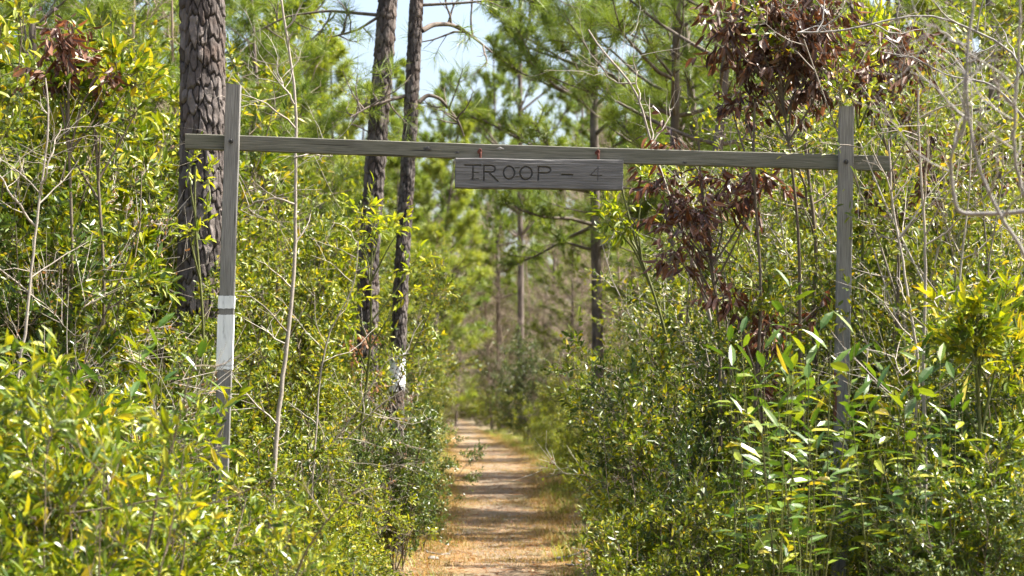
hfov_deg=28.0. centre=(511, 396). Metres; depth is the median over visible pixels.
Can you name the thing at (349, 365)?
evergreen shrub
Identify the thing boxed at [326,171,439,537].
leafy shrub
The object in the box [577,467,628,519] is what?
bush
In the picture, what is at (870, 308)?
evergreen shrub
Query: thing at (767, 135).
dark sapling
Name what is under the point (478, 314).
young pine
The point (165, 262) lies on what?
evergreen shrub
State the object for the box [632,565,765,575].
bush
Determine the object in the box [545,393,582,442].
evergreen shrub
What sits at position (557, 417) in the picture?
evergreen shrub
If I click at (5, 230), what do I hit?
dark leaved bush
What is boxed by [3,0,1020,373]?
sky
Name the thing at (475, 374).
bare thicket tree
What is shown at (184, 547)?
twig shrub
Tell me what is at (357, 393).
evergreen shrub
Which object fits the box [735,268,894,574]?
leafy sprout
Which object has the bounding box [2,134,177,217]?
evergreen shrub
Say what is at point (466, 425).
path
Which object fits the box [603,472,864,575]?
bush
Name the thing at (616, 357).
evergreen shrub
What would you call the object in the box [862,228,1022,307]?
evergreen shrub
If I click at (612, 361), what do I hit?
evergreen shrub
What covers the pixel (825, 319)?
leafy sprout
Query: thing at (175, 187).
long leaved shrub
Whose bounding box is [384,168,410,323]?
young pine
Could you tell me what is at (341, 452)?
evergreen shrub
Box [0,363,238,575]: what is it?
long leaved shrub
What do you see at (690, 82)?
young pine
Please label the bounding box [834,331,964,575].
leafy sprout
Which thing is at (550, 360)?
evergreen shrub
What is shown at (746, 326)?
evergreen shrub
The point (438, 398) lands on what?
evergreen shrub
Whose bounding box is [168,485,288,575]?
evergreen shrub
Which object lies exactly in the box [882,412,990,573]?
leafy sprout
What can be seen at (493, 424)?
bush
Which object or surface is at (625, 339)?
evergreen shrub
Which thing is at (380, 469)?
dark leaved bush
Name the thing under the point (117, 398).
long leaved shrub
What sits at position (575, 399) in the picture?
evergreen shrub
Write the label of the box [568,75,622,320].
pine tree
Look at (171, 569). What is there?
long leaved shrub
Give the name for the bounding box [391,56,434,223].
tall pine
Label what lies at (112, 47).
leafy shrub
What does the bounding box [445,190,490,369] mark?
bare tree
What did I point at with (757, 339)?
dead leaved shrub
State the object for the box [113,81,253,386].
evergreen shrub
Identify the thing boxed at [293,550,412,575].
evergreen shrub
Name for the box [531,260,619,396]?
bare thicket tree
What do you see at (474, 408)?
bush
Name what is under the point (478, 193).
tall pine
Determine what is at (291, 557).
evergreen shrub
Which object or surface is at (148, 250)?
long leaved shrub
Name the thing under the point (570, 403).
evergreen shrub
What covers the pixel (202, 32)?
pine tree
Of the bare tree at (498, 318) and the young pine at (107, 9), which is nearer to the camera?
the young pine at (107, 9)
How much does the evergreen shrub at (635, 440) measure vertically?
2.498 m
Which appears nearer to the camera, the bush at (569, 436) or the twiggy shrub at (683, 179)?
the twiggy shrub at (683, 179)
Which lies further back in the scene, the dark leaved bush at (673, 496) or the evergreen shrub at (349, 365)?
the evergreen shrub at (349, 365)
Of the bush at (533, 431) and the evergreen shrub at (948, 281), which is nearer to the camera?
the evergreen shrub at (948, 281)
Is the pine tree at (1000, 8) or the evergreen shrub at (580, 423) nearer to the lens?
the pine tree at (1000, 8)
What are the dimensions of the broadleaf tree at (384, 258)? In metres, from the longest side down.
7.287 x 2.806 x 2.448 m
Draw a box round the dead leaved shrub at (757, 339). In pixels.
[690,69,834,506]
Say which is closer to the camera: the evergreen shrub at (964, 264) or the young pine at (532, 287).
the evergreen shrub at (964, 264)
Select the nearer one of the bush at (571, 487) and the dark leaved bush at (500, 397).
the bush at (571, 487)
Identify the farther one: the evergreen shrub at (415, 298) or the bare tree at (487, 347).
the bare tree at (487, 347)
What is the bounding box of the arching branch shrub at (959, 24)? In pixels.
[797,0,1023,284]
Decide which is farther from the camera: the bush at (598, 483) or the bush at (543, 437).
the bush at (543, 437)
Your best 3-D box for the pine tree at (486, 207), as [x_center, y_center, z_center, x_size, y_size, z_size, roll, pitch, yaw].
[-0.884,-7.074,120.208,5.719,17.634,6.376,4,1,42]
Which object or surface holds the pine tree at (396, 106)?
on the ground at (472, 422)
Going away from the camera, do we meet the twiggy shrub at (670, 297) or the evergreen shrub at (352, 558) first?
the evergreen shrub at (352, 558)
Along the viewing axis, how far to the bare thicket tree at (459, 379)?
72.11 m
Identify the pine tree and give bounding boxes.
[8,0,179,170]
[40,0,180,156]
[175,0,225,437]
[226,0,331,252]
[247,0,401,482]
[319,0,606,557]
[331,77,416,288]
[365,62,438,299]
[384,128,493,437]
[386,67,499,429]
[390,192,486,352]
[443,0,579,363]
[447,0,708,424]
[456,240,517,388]
[470,133,530,394]
[503,190,589,360]
[520,216,614,384]
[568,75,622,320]
[569,56,667,344]
[601,0,742,291]
[610,50,699,308]
[655,0,836,302]
[728,0,1023,303]
[781,0,1023,286]
[893,4,984,212]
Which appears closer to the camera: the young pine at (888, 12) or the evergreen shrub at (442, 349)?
the young pine at (888, 12)
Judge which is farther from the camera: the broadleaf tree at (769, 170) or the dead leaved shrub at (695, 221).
the broadleaf tree at (769, 170)
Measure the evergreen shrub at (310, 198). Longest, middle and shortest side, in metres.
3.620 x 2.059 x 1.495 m
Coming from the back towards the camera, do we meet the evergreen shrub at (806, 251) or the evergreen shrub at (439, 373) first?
the evergreen shrub at (439, 373)
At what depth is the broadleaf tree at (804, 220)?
27.87 m
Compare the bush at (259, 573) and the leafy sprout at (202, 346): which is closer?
the bush at (259, 573)
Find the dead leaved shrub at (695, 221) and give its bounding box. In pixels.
[627,105,805,544]
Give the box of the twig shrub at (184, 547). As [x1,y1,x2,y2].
[5,347,407,575]
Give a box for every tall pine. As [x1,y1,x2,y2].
[301,70,343,180]
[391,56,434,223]
[452,31,558,428]
[457,189,517,319]
[523,9,626,348]
[540,91,589,338]
[566,81,665,309]
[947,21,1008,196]
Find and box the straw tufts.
[410,434,578,567]
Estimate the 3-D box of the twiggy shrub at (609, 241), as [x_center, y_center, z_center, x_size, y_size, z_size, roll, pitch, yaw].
[1.886,-0.307,17.657,2.106,3.698,2.099,-2,-1,43]
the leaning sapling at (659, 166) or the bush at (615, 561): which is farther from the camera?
the leaning sapling at (659, 166)
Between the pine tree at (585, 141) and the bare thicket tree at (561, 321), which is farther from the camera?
the pine tree at (585, 141)
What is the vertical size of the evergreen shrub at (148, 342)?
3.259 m
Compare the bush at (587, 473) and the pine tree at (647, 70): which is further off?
the pine tree at (647, 70)
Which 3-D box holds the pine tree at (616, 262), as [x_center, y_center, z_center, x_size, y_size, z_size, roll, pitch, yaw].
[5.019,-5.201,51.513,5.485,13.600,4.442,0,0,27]
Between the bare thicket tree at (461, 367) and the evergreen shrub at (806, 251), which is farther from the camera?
the bare thicket tree at (461, 367)
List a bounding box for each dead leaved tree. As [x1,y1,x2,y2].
[12,6,131,448]
[685,0,876,575]
[803,21,962,503]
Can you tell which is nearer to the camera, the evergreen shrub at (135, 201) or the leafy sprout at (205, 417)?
the leafy sprout at (205, 417)
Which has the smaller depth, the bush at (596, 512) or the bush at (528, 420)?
the bush at (596, 512)
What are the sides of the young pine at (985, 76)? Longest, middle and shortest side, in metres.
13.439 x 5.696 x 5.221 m
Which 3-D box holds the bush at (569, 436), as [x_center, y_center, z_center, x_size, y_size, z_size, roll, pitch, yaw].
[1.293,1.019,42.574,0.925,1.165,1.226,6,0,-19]
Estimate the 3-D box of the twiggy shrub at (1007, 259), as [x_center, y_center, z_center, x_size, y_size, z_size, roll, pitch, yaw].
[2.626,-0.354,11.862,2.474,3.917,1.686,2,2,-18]
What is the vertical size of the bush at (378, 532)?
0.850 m
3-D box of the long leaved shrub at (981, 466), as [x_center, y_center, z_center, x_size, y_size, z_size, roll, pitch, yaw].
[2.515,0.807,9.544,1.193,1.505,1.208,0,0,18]
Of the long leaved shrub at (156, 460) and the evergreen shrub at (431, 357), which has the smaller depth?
the long leaved shrub at (156, 460)
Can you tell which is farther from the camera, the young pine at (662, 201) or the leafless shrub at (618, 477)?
the young pine at (662, 201)
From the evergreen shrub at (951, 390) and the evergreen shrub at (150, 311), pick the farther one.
the evergreen shrub at (150, 311)
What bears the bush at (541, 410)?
on the ground at (472, 422)
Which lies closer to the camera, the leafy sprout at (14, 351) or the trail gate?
the leafy sprout at (14, 351)
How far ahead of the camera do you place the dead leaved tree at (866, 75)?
12.22 m
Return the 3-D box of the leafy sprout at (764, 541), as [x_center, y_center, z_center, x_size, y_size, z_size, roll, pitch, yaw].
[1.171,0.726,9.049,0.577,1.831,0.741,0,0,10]
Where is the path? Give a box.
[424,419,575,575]
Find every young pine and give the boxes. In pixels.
[0,0,85,80]
[0,0,148,96]
[0,0,179,145]
[130,0,341,271]
[173,0,398,308]
[237,0,392,303]
[253,38,432,353]
[262,29,387,317]
[329,122,393,284]
[378,115,463,389]
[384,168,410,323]
[410,97,496,407]
[446,285,484,426]
[452,251,513,397]
[473,223,536,370]
[506,218,568,372]
[508,0,900,314]
[517,0,828,342]
[524,190,590,379]
[529,0,844,319]
[533,0,850,361]
[575,129,654,363]
[602,28,777,322]
[635,3,829,322]
[719,2,931,323]
[804,0,1013,273]
[863,0,1023,258]
[958,16,1023,270]
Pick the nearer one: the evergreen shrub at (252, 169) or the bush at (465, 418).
the evergreen shrub at (252, 169)
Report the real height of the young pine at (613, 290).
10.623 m
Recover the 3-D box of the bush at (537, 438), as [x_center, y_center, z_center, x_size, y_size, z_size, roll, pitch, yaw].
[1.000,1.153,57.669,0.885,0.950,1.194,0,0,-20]
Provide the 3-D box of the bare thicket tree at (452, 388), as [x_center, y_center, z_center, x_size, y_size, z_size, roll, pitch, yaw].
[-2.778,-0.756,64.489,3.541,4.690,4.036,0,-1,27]
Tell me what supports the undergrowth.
on the ground at (472, 422)
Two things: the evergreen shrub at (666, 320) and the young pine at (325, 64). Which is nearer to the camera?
the evergreen shrub at (666, 320)
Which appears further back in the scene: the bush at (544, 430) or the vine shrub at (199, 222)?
the bush at (544, 430)
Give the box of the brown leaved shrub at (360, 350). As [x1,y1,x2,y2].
[337,324,388,444]
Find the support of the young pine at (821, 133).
on the ground at (472, 422)
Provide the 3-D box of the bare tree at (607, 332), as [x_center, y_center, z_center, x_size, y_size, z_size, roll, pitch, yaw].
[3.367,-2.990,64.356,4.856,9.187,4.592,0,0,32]
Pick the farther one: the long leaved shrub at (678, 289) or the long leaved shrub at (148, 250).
the long leaved shrub at (678, 289)
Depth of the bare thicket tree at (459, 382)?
94.77 m
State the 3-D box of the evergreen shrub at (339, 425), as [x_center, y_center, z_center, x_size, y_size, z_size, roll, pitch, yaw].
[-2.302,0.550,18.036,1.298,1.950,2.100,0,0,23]
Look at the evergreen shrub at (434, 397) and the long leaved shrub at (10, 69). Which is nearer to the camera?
the long leaved shrub at (10, 69)
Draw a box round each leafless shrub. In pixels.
[1,217,257,496]
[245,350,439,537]
[513,308,819,571]
[613,302,802,499]
[816,0,1023,507]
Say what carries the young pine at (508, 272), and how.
on the ground at (472, 422)
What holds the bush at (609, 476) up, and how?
on the ground at (472, 422)
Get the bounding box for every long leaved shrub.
[0,12,109,428]
[0,58,179,267]
[0,75,168,370]
[0,102,185,448]
[0,109,103,383]
[0,326,133,569]
[0,336,253,574]
[0,340,205,525]
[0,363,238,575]
[0,389,294,575]
[0,408,171,550]
[0,422,232,575]
[0,527,179,575]
[6,104,139,238]
[11,149,178,303]
[11,389,223,555]
[14,432,230,573]
[36,117,249,333]
[78,477,339,575]
[86,73,298,266]
[95,483,243,575]
[167,559,255,575]
[199,530,361,575]
[570,402,645,494]
[641,273,701,443]
[855,274,1023,533]
[901,442,1023,575]
[917,412,1023,575]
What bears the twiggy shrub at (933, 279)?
on the ground at (472, 422)
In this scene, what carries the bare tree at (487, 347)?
on the ground at (472, 422)
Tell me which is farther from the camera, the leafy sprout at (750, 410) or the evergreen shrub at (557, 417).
the evergreen shrub at (557, 417)
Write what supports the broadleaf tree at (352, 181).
on the ground at (472, 422)
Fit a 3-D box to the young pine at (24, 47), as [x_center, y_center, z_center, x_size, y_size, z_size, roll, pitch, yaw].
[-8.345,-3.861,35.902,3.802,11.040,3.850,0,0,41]
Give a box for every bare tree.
[65,0,323,246]
[117,0,341,252]
[415,109,494,390]
[415,198,486,414]
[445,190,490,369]
[451,191,531,429]
[451,263,531,429]
[453,200,553,386]
[460,229,528,429]
[482,203,570,376]
[485,190,623,379]
[506,193,587,381]
[519,128,629,362]
[532,74,660,368]
[550,172,647,366]
[554,193,630,352]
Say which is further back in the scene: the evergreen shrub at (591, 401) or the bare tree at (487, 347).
the bare tree at (487, 347)
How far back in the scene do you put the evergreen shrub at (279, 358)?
15.69 m
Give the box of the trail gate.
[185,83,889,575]
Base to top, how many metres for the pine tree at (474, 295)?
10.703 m
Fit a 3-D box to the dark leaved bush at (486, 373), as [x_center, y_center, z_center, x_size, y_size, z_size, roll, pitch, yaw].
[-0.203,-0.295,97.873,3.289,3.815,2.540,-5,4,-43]
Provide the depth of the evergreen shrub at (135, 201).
17.17 m
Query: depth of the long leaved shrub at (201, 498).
8.83 m
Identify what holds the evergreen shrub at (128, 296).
on the ground at (472, 422)
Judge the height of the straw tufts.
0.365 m
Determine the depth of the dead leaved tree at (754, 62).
12.41 m
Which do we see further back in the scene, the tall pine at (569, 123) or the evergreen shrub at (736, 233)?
the tall pine at (569, 123)
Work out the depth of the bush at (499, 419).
84.84 m
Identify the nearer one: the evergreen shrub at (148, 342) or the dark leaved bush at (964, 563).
the dark leaved bush at (964, 563)
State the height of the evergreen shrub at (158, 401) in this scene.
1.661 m
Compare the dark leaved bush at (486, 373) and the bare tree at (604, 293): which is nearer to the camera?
the bare tree at (604, 293)
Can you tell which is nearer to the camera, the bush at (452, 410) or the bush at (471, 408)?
the bush at (452, 410)
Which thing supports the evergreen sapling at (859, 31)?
on the ground at (472, 422)
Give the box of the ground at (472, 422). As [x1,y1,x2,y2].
[363,402,875,575]
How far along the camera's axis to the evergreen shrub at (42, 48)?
19.15 m
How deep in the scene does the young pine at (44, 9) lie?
24.47 m
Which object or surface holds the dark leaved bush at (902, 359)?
on the ground at (472, 422)
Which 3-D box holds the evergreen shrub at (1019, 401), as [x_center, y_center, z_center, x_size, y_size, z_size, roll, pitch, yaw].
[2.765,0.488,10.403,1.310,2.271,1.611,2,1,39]
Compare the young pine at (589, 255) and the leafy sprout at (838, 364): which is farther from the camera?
the young pine at (589, 255)
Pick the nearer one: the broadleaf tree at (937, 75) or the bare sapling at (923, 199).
the bare sapling at (923, 199)
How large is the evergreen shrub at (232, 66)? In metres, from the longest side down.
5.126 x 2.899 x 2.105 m
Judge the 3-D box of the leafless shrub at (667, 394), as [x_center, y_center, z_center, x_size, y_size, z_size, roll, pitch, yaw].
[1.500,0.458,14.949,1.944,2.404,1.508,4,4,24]
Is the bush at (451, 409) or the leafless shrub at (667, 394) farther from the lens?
the bush at (451, 409)
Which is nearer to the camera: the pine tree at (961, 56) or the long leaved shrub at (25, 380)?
the long leaved shrub at (25, 380)
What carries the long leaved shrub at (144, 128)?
on the ground at (472, 422)
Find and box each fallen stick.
[426,551,450,554]
[554,547,587,559]
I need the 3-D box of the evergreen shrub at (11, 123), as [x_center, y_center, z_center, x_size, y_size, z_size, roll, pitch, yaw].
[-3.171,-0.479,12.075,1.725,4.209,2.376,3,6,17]
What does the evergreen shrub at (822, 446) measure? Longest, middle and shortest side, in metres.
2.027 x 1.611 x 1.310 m
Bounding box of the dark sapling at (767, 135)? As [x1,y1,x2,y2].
[634,6,915,575]
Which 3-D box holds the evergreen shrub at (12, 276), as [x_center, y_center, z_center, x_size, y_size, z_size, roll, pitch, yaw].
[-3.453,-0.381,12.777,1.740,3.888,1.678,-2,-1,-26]
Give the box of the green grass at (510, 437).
[374,428,617,575]
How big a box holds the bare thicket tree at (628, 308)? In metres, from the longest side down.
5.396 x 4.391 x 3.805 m
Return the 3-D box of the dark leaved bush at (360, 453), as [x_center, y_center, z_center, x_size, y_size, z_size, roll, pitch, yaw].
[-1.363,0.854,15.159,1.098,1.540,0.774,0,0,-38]
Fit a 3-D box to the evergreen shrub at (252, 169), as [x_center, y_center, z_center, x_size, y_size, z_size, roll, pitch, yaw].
[-3.259,-0.800,17.484,2.667,4.697,1.936,3,3,21]
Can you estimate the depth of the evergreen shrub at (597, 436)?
11.97 m
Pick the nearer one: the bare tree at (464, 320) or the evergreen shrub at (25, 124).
the evergreen shrub at (25, 124)
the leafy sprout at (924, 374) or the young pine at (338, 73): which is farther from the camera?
the young pine at (338, 73)
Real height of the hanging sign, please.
0.247 m
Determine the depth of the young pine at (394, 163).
63.79 m
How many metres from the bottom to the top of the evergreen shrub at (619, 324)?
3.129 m
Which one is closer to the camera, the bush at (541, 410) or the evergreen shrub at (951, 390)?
the evergreen shrub at (951, 390)
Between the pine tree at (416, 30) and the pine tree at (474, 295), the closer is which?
the pine tree at (416, 30)
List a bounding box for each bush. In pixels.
[0,151,184,452]
[1,228,170,405]
[154,332,235,485]
[194,387,311,493]
[202,566,274,575]
[227,504,348,572]
[259,409,390,575]
[265,486,384,575]
[269,463,440,575]
[335,395,459,569]
[336,486,402,574]
[340,445,424,496]
[353,457,442,540]
[366,423,489,549]
[366,496,393,560]
[439,391,465,427]
[447,389,469,421]
[447,390,463,421]
[455,379,483,422]
[455,383,470,418]
[460,382,492,424]
[461,379,484,420]
[465,353,512,404]
[466,377,495,427]
[469,338,524,412]
[469,352,516,427]
[473,388,504,429]
[480,379,542,433]
[485,389,508,429]
[486,358,534,435]
[487,324,556,440]
[489,380,529,437]
[491,393,512,431]
[506,336,570,429]
[508,386,562,439]
[513,390,563,447]
[518,390,559,438]
[522,415,547,447]
[522,417,555,451]
[529,413,563,455]
[531,423,553,450]
[531,427,547,451]
[539,428,572,456]
[542,418,572,456]
[542,446,584,469]
[552,445,618,503]
[553,422,579,453]
[553,433,598,485]
[554,431,590,491]
[556,420,583,460]
[558,455,623,513]
[559,487,668,575]
[567,449,628,519]
[571,326,787,571]
[572,494,747,575]
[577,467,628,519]
[578,445,621,503]
[580,541,687,575]
[584,491,635,532]
[595,466,652,531]
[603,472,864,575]
[613,461,869,575]
[617,418,768,575]
[621,307,694,412]
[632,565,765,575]
[633,490,843,575]
[649,486,835,575]
[800,322,876,507]
[824,306,1023,554]
[849,336,921,575]
[862,427,1023,575]
[869,486,1005,575]
[890,345,1023,556]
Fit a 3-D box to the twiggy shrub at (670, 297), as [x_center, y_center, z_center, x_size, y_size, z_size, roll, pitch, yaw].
[1.878,-0.011,14.961,2.010,3.261,2.004,1,-2,1]
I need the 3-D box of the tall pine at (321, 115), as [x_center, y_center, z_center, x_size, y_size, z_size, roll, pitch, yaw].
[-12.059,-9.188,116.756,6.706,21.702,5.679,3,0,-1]
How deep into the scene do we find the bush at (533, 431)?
60.98 m
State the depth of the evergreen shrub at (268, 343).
14.65 m
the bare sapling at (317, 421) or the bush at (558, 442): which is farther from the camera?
the bush at (558, 442)
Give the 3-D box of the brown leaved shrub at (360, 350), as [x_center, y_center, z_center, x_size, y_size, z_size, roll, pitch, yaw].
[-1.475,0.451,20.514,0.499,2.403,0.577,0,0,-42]
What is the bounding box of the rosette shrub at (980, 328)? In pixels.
[914,264,1023,461]
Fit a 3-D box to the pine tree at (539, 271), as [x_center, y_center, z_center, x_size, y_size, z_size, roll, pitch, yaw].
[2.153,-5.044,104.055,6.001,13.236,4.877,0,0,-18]
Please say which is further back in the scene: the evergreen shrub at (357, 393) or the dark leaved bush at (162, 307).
the evergreen shrub at (357, 393)
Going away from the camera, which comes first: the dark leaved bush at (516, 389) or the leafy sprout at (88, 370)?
the leafy sprout at (88, 370)
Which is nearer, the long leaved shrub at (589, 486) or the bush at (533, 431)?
the long leaved shrub at (589, 486)
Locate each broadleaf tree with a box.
[165,0,361,289]
[246,79,396,309]
[250,170,390,294]
[346,186,422,366]
[384,217,455,368]
[570,177,739,386]
[691,23,825,331]
[707,74,868,297]
[852,0,1014,293]
[974,90,1023,277]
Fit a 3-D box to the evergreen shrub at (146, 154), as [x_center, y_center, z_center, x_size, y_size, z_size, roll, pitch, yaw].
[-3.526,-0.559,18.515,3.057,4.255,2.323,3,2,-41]
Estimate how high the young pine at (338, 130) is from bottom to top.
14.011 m
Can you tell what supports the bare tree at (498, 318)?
on the ground at (472, 422)
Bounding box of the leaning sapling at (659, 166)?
[528,0,759,515]
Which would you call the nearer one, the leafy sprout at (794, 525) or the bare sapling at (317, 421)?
the leafy sprout at (794, 525)
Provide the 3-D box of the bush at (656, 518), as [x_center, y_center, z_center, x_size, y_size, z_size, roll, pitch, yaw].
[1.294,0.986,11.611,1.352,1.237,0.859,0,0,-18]
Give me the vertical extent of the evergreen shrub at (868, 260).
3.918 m
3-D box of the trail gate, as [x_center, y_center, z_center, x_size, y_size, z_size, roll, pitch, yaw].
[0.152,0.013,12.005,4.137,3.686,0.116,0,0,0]
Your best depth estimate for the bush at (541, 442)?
52.44 m
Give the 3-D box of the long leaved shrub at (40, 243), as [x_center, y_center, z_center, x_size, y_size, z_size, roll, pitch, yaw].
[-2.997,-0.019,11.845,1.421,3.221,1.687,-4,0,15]
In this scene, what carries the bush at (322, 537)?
on the ground at (472, 422)
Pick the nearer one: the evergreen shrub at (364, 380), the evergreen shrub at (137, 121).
the evergreen shrub at (137, 121)
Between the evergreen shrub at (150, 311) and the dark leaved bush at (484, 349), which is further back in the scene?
the dark leaved bush at (484, 349)
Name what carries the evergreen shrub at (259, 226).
on the ground at (472, 422)
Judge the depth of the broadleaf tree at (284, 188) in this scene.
26.15 m
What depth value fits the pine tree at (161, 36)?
33.88 m
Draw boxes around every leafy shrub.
[21,29,179,395]
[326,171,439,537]
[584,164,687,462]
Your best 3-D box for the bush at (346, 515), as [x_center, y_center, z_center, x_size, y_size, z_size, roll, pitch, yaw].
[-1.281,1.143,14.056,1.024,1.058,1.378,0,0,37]
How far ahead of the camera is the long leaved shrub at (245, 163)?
17.51 m
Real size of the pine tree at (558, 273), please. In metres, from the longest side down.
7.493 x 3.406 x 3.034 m
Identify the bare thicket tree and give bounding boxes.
[412,298,479,431]
[427,297,503,433]
[437,347,478,395]
[443,314,480,418]
[456,332,516,425]
[490,285,587,433]
[512,264,591,406]
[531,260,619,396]
[537,268,642,406]
[569,252,656,385]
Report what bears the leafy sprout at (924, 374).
on the ground at (472, 422)
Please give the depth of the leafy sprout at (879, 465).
9.18 m
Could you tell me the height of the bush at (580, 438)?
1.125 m
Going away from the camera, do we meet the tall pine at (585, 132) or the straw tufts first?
the straw tufts
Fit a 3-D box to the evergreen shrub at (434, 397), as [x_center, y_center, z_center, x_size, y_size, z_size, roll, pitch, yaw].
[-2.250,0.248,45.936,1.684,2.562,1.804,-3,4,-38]
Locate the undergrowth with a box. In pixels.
[223,423,1014,575]
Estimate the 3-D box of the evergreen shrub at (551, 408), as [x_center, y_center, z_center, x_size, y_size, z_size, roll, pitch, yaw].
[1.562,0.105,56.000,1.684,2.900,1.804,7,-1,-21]
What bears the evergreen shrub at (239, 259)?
on the ground at (472, 422)
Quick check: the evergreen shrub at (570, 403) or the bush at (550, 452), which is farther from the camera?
the bush at (550, 452)
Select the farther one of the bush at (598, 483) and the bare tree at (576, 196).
the bare tree at (576, 196)
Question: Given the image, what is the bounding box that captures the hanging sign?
[455,149,622,190]
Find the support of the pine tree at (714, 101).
on the ground at (472, 422)
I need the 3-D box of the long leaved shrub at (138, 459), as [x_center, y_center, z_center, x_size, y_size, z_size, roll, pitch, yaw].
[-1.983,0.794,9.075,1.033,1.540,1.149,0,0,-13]
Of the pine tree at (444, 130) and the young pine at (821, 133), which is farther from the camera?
the pine tree at (444, 130)
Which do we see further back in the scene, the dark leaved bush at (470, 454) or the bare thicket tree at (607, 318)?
the bare thicket tree at (607, 318)
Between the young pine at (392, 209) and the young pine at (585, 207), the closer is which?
the young pine at (585, 207)
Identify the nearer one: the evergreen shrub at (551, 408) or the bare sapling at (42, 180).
the bare sapling at (42, 180)
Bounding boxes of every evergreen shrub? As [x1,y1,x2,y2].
[0,0,139,387]
[0,0,242,271]
[0,96,133,441]
[0,144,177,403]
[0,168,216,474]
[0,181,50,301]
[1,86,248,337]
[1,148,177,246]
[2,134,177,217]
[4,132,139,409]
[6,81,289,344]
[9,183,167,440]
[10,30,311,361]
[10,143,179,383]
[11,77,77,194]
[13,27,168,451]
[16,105,259,393]
[17,47,161,344]
[24,105,178,221]
[32,20,236,170]
[40,111,337,363]
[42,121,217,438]
[60,97,273,303]
[76,143,247,418]
[80,195,175,408]
[103,384,191,436]
[107,326,257,499]
[112,192,176,378]
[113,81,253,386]
[119,364,348,572]
[120,158,179,388]
[120,255,272,490]
[121,268,287,517]
[124,398,339,483]
[131,184,357,483]
[144,209,265,402]
[156,439,254,573]
[162,485,336,575]
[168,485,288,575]
[175,164,380,470]
[182,397,356,575]
[187,491,349,575]
[195,478,350,575]
[212,280,351,502]
[213,261,332,501]
[231,359,363,474]
[231,521,386,575]
[234,173,266,339]
[234,208,401,441]
[235,189,315,406]
[235,231,461,534]
[236,205,347,380]
[236,207,278,359]
[240,268,352,500]
[247,411,394,574]
[252,257,385,473]
[258,154,339,356]
[266,299,383,519]
[270,356,368,425]
[281,250,440,434]
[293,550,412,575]
[326,291,391,457]
[329,231,445,440]
[336,292,392,455]
[338,428,442,549]
[344,249,461,430]
[351,337,389,451]
[379,254,474,441]
[386,359,454,452]
[407,297,459,403]
[408,324,487,438]
[411,360,458,441]
[415,337,468,433]
[534,349,585,431]
[537,338,566,405]
[540,248,820,471]
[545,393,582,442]
[546,347,588,412]
[547,304,727,465]
[549,405,576,438]
[551,345,607,439]
[553,397,608,464]
[554,259,832,570]
[561,357,613,436]
[563,372,590,434]
[569,372,762,575]
[573,406,607,446]
[574,348,654,422]
[579,321,641,389]
[586,342,627,384]
[597,300,691,394]
[605,372,648,410]
[606,372,699,478]
[620,335,635,352]
[635,254,793,496]
[662,145,853,395]
[673,249,885,574]
[679,307,870,575]
[696,242,879,459]
[749,213,920,377]
[762,240,902,506]
[776,336,998,575]
[780,274,1011,575]
[781,46,1023,564]
[785,204,950,383]
[789,197,1023,307]
[815,252,1000,575]
[827,357,1022,575]
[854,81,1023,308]
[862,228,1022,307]
[887,266,1023,567]
[898,234,1023,474]
[902,234,1022,415]
[903,196,1020,423]
[909,295,1023,550]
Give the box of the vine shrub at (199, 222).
[155,130,218,488]
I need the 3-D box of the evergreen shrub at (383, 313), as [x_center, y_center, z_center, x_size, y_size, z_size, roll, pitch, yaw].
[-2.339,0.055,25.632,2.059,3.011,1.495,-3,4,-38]
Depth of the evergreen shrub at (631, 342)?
39.79 m
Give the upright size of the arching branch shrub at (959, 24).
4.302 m
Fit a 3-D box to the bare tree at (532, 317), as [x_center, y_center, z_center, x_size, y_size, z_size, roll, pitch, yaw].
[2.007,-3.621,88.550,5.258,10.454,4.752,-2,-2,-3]
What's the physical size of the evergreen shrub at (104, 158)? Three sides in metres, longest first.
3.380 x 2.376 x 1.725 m
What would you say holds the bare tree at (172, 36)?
on the ground at (472, 422)
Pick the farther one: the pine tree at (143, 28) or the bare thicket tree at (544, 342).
the bare thicket tree at (544, 342)
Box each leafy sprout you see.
[0,339,62,466]
[64,342,187,531]
[89,313,231,511]
[114,378,241,572]
[704,316,815,575]
[712,353,839,575]
[714,329,813,575]
[715,483,799,575]
[720,312,872,575]
[729,371,852,575]
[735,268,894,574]
[741,311,877,575]
[742,391,837,575]
[827,327,947,575]
[827,378,954,575]
[830,366,988,575]
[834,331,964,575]
[847,343,1007,575]
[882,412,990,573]
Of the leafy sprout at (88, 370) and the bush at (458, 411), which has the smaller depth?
the leafy sprout at (88, 370)
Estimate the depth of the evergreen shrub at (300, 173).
25.39 m
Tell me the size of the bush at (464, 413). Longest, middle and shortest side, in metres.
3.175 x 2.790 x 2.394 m
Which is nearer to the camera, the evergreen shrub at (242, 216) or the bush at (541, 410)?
the evergreen shrub at (242, 216)
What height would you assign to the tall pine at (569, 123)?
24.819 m
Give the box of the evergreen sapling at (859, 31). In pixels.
[807,0,938,575]
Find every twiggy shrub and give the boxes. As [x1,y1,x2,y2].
[585,130,837,471]
[606,142,825,437]
[638,165,924,497]
[646,3,1023,336]
[664,0,911,455]
[683,202,1017,520]
[709,0,1023,533]
[755,166,1023,504]
[776,0,1023,454]
[830,115,1023,320]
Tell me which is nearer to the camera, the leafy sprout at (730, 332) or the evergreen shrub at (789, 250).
the leafy sprout at (730, 332)
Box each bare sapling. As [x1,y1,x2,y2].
[0,78,137,447]
[183,0,358,550]
[259,205,443,550]
[771,53,1022,573]
[822,75,1023,561]

